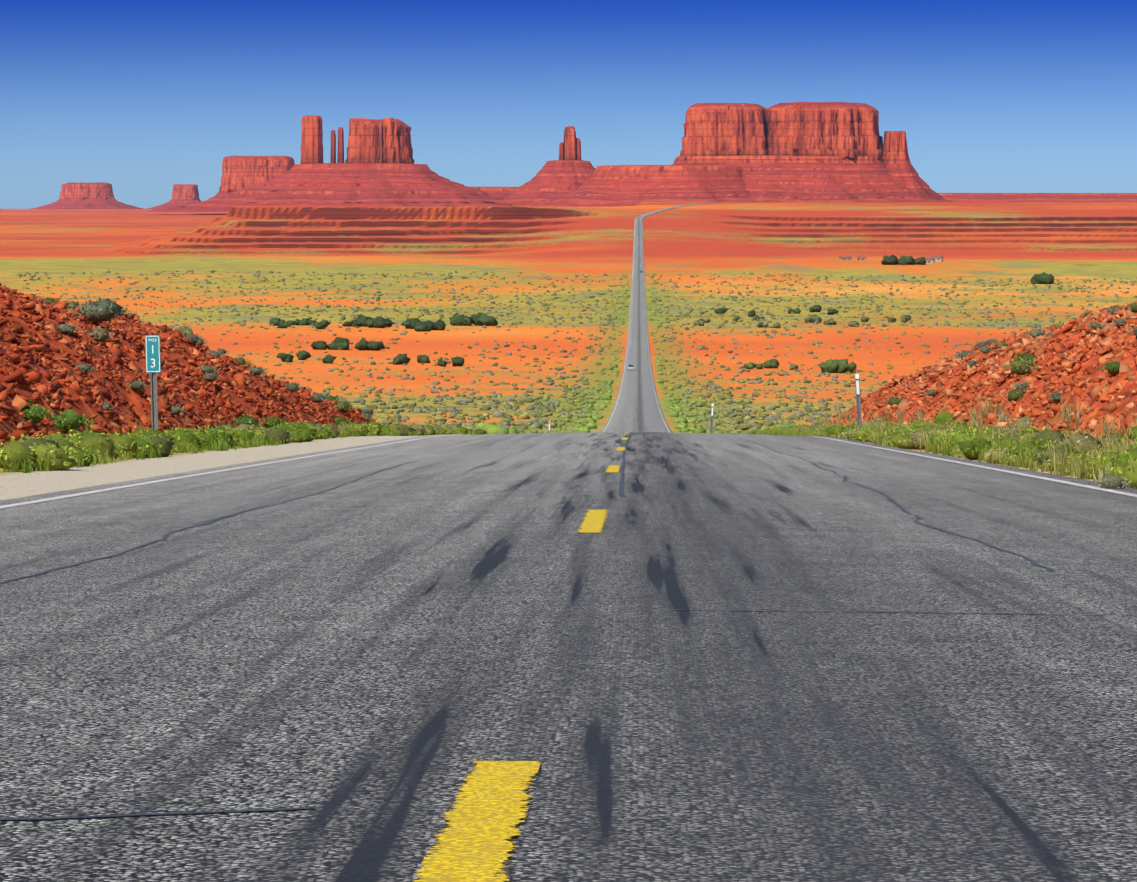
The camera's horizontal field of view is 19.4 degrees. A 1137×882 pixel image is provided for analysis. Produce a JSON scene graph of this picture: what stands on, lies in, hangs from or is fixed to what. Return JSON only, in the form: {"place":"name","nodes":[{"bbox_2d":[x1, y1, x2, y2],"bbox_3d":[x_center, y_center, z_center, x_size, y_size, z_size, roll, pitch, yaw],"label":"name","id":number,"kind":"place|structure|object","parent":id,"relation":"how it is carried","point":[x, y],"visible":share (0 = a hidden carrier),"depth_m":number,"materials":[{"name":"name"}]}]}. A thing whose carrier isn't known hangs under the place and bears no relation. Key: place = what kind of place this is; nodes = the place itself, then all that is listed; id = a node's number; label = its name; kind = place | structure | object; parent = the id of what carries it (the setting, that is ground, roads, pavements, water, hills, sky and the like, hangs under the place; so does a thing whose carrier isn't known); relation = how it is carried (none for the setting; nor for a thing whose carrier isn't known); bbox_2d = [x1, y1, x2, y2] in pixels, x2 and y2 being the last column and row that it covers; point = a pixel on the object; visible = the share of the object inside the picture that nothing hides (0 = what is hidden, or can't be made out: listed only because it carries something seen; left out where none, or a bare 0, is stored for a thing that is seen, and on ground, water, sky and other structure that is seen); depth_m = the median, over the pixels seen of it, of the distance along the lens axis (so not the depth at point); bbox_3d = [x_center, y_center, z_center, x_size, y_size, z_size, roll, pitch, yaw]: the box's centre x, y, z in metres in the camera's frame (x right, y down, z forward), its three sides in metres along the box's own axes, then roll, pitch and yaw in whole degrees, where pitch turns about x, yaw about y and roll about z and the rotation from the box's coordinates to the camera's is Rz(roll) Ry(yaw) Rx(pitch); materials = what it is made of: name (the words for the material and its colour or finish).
{"place":"outdoors","nodes":[
{"label":"outdoors","id":0,"kind":"place"},
{"bbox_2d":[0,202,1136,881],"bbox_3d":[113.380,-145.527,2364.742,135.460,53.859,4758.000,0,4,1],"label":"road","id":1,"kind":"structure","parent":0,"point":[358,674],"depth_m":7.50,"materials":[{"name":"grey asphalt"}]},
{"bbox_2d":[0,205,680,508],"bbox_3d":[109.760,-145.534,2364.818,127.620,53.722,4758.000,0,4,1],"label":"edge line","id":2,"kind":"object","parent":1,"relation":"on","point":[59,497],"visible":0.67,"depth_m":28.20,"materials":[{"name":"white paint"}]},
{"bbox_2d":[414,225,638,881],"bbox_3d":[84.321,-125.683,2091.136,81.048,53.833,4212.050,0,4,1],"label":"dashes","id":3,"kind":"structure","parent":1,"relation":"on","point":[485,816],"depth_m":4.56,"materials":[{"name":"yellow paint"}]},
{"bbox_2d":[0,432,1102,819],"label":"road cracks","id":4,"kind":"object","parent":1,"relation":"on","point":[622,486],"visible":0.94,"depth_m":13.73,"materials":[{"name":"black asphalt"}]},
{"bbox_2d":[642,211,1136,496],"bbox_3d":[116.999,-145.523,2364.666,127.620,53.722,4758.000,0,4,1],"label":"edge line","id":5,"kind":"object","parent":1,"relation":"on","point":[1093,487],"visible":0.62,"depth_m":32.15,"materials":[{"name":"white paint"}]},
{"bbox_2d":[0,202,1136,499],"bbox_3d":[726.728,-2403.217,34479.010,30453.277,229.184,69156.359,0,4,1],"label":"ground","id":6,"kind":"structure","parent":0,"point":[996,242],"depth_m":1898.39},
{"bbox_2d":[31,182,143,208],"bbox_3d":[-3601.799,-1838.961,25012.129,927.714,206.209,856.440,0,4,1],"label":"butte","id":7,"kind":"object","parent":6,"relation":"on","point":[83,195],"visible":0.98,"depth_m":24870.22,"materials":[{"name":"red stone"}]},
{"bbox_2d":[145,335,160,429],"bbox_3d":[-6.861,-0.809,55.161,0.250,1.890,0.053,0,4,7],"label":"mile marker sign","id":8,"kind":"object","parent":6,"relation":"on","point":[152,353],"visible":0.94,"depth_m":55.11,"materials":[{"name":"metal"}]},
{"bbox_2d":[147,184,201,208],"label":"butte","id":9,"kind":"object","parent":6,"relation":"on","point":[184,194],"visible":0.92,"depth_m":25418.71,"materials":[{"name":"red stone"}]},
{"bbox_2d":[199,156,294,202],"bbox_3d":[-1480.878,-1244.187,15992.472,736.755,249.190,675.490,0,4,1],"label":"mesa","id":10,"kind":"structure","parent":6,"relation":"on","point":[240,172],"depth_m":15854.23,"materials":[{"name":"red stone"}]},
{"bbox_2d":[149,163,516,211],"bbox_3d":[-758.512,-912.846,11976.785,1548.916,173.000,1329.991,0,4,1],"label":"butte base slope","id":11,"kind":"structure","parent":6,"relation":"on","point":[360,185],"depth_m":11749.71,"materials":[{"name":"red stone"}]},
{"bbox_2d":[300,115,322,163],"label":"pillar","id":12,"kind":"structure","parent":11,"relation":"on","point":[311,142],"depth_m":11935.41,"materials":[{"name":"red stone"}]},
{"bbox_2d":[330,130,335,162],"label":"spire","id":13,"kind":"structure","parent":11,"relation":"on","point":[333,149],"depth_m":11967.58,"materials":[{"name":"red stone"}]},
{"bbox_2d":[337,127,343,162],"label":"spire","id":14,"kind":"structure","parent":11,"relation":"on","point":[340,157],"depth_m":11975.68,"materials":[{"name":"red stone"}]},
{"bbox_2d":[345,118,414,163],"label":"castle block","id":15,"kind":"structure","parent":11,"relation":"on","point":[386,140],"depth_m":11926.46,"materials":[{"name":"red stone"}]},
{"bbox_2d":[471,187,516,198],"bbox_3d":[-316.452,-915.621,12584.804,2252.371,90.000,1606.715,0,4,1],"label":"platform","id":16,"kind":"structure","parent":6,"relation":"on","point":[497,192],"depth_m":12037.20,"materials":[{"name":"red stone"}]},
{"bbox_2d":[497,160,594,206],"bbox_3d":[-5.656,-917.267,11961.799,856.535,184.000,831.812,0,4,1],"label":"pedestal","id":17,"kind":"object","parent":16,"relation":"on","point":[552,180],"visible":0.58,"depth_m":11851.50,"materials":[{"name":"red stone"}]},
{"bbox_2d":[559,142,563,159],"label":"spire","id":18,"kind":"structure","parent":17,"relation":"on","point":[561,150],"depth_m":11949.91,"materials":[{"name":"red stone"}]},
{"bbox_2d":[563,126,575,159],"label":"spire","id":19,"kind":"structure","parent":17,"relation":"on","point":[569,139],"depth_m":11941.68,"materials":[{"name":"red stone"}]},
{"bbox_2d":[575,138,580,159],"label":"spire","id":20,"kind":"structure","parent":17,"relation":"on","point":[578,148],"depth_m":11953.45,"materials":[{"name":"red stone"}]},
{"bbox_2d":[548,420,550,432],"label":"delineator post","id":21,"kind":"object","parent":6,"relation":"on","point":[549,422],"visible":0.5,"depth_m":150.30,"materials":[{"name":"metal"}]},
{"bbox_2d":[0,283,1136,447],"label":"bank rocks","id":22,"kind":"object","parent":6,"relation":"on","point":[26,374],"visible":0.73,"depth_m":61.40,"materials":[{"name":"red stone"}]},
{"bbox_2d":[0,394,1136,488],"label":"verge grass","id":23,"kind":"structure","parent":6,"relation":"on","point":[930,446],"depth_m":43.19,"materials":[{"name":"green plant"}]},
{"bbox_2d":[17,270,1136,433],"bbox_3d":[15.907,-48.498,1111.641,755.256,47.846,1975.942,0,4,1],"label":"valley shrubs","id":24,"kind":"object","parent":6,"relation":"on","point":[537,420],"visible":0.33,"depth_m":905.38,"materials":[{"name":"green plant"}]},
{"bbox_2d":[19,296,1136,488],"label":"bank bushes","id":25,"kind":"object","parent":6,"relation":"on","point":[70,415],"depth_m":62.65,"materials":[{"name":"green plant"}]},
{"bbox_2d":[161,255,1053,372],"bbox_3d":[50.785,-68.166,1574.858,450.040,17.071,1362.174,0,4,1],"label":"trees","id":26,"kind":"object","parent":6,"relation":"on","point":[829,366],"visible":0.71,"depth_m":1358.21,"materials":[{"name":"green plant"}]},
{"bbox_2d":[539,165,756,206],"bbox_3d":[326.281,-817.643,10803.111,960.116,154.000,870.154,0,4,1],"label":"talus slope","id":27,"kind":"structure","parent":6,"relation":"on","point":[617,185],"depth_m":10592.06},
{"bbox_2d":[710,403,713,432],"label":"delineator post","id":28,"kind":"object","parent":6,"relation":"on","point":[712,416],"visible":0.75,"depth_m":118.08,"materials":[{"name":"metal"}]},
{"bbox_2d":[672,155,953,201],"bbox_3d":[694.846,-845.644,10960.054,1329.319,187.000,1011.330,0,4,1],"label":"butte base slope","id":29,"kind":"structure","parent":6,"relation":"on","point":[776,178],"depth_m":10742.38,"materials":[{"name":"red stone"}]},
{"bbox_2d":[680,103,766,157],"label":"butte","id":30,"kind":"object","parent":29,"relation":"on","point":[723,129],"visible":0.9,"depth_m":10816.91,"materials":[{"name":"red stone"}]},
{"bbox_2d":[764,102,882,158],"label":"butte","id":31,"kind":"object","parent":29,"relation":"on","point":[844,129],"visible":0.9,"depth_m":10817.67,"materials":[{"name":"red stone"}]},
{"bbox_2d":[882,131,943,199],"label":"rock spire","id":32,"kind":"structure","parent":29,"relation":"on","point":[901,170],"depth_m":10856.06,"materials":[{"name":"red stone"}]},
{"bbox_2d":[839,256,851,259],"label":"house","id":33,"kind":"structure","parent":6,"relation":"on","point":[845,257],"depth_m":2410.79,"materials":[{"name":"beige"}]},
{"bbox_2d":[855,372,861,425],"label":"delineator post","id":34,"kind":"object","parent":6,"relation":"on","point":[858,399],"visible":0.67,"depth_m":71.92,"materials":[{"name":"metal"}]},
{"bbox_2d":[856,256,865,259],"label":"house","id":35,"kind":"structure","parent":6,"relation":"on","point":[861,257],"depth_m":2430.65,"materials":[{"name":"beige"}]},
{"bbox_2d":[937,193,1136,201],"bbox_3d":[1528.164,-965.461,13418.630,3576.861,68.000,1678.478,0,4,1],"label":"platform","id":36,"kind":"structure","parent":6,"relation":"on","point":[1043,197],"depth_m":12896.12,"materials":[{"name":"red stone"}]},
{"bbox_2d":[0,0,1136,208],"label":"sky","id":37,"kind":"structure","parent":0,"point":[142,98],"materials":[{"name":"blue"}]},
{"bbox_2d":[916,257,933,263],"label":"house","id":38,"kind":"structure","parent":0,"point":[928,260],"depth_m":2249.45,"materials":[{"name":"beige"}]},
{"bbox_2d":[931,256,942,261],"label":"house","id":39,"kind":"structure","parent":0,"point":[938,258],"depth_m":2289.35,"materials":[{"name":"beige"}]}
]}

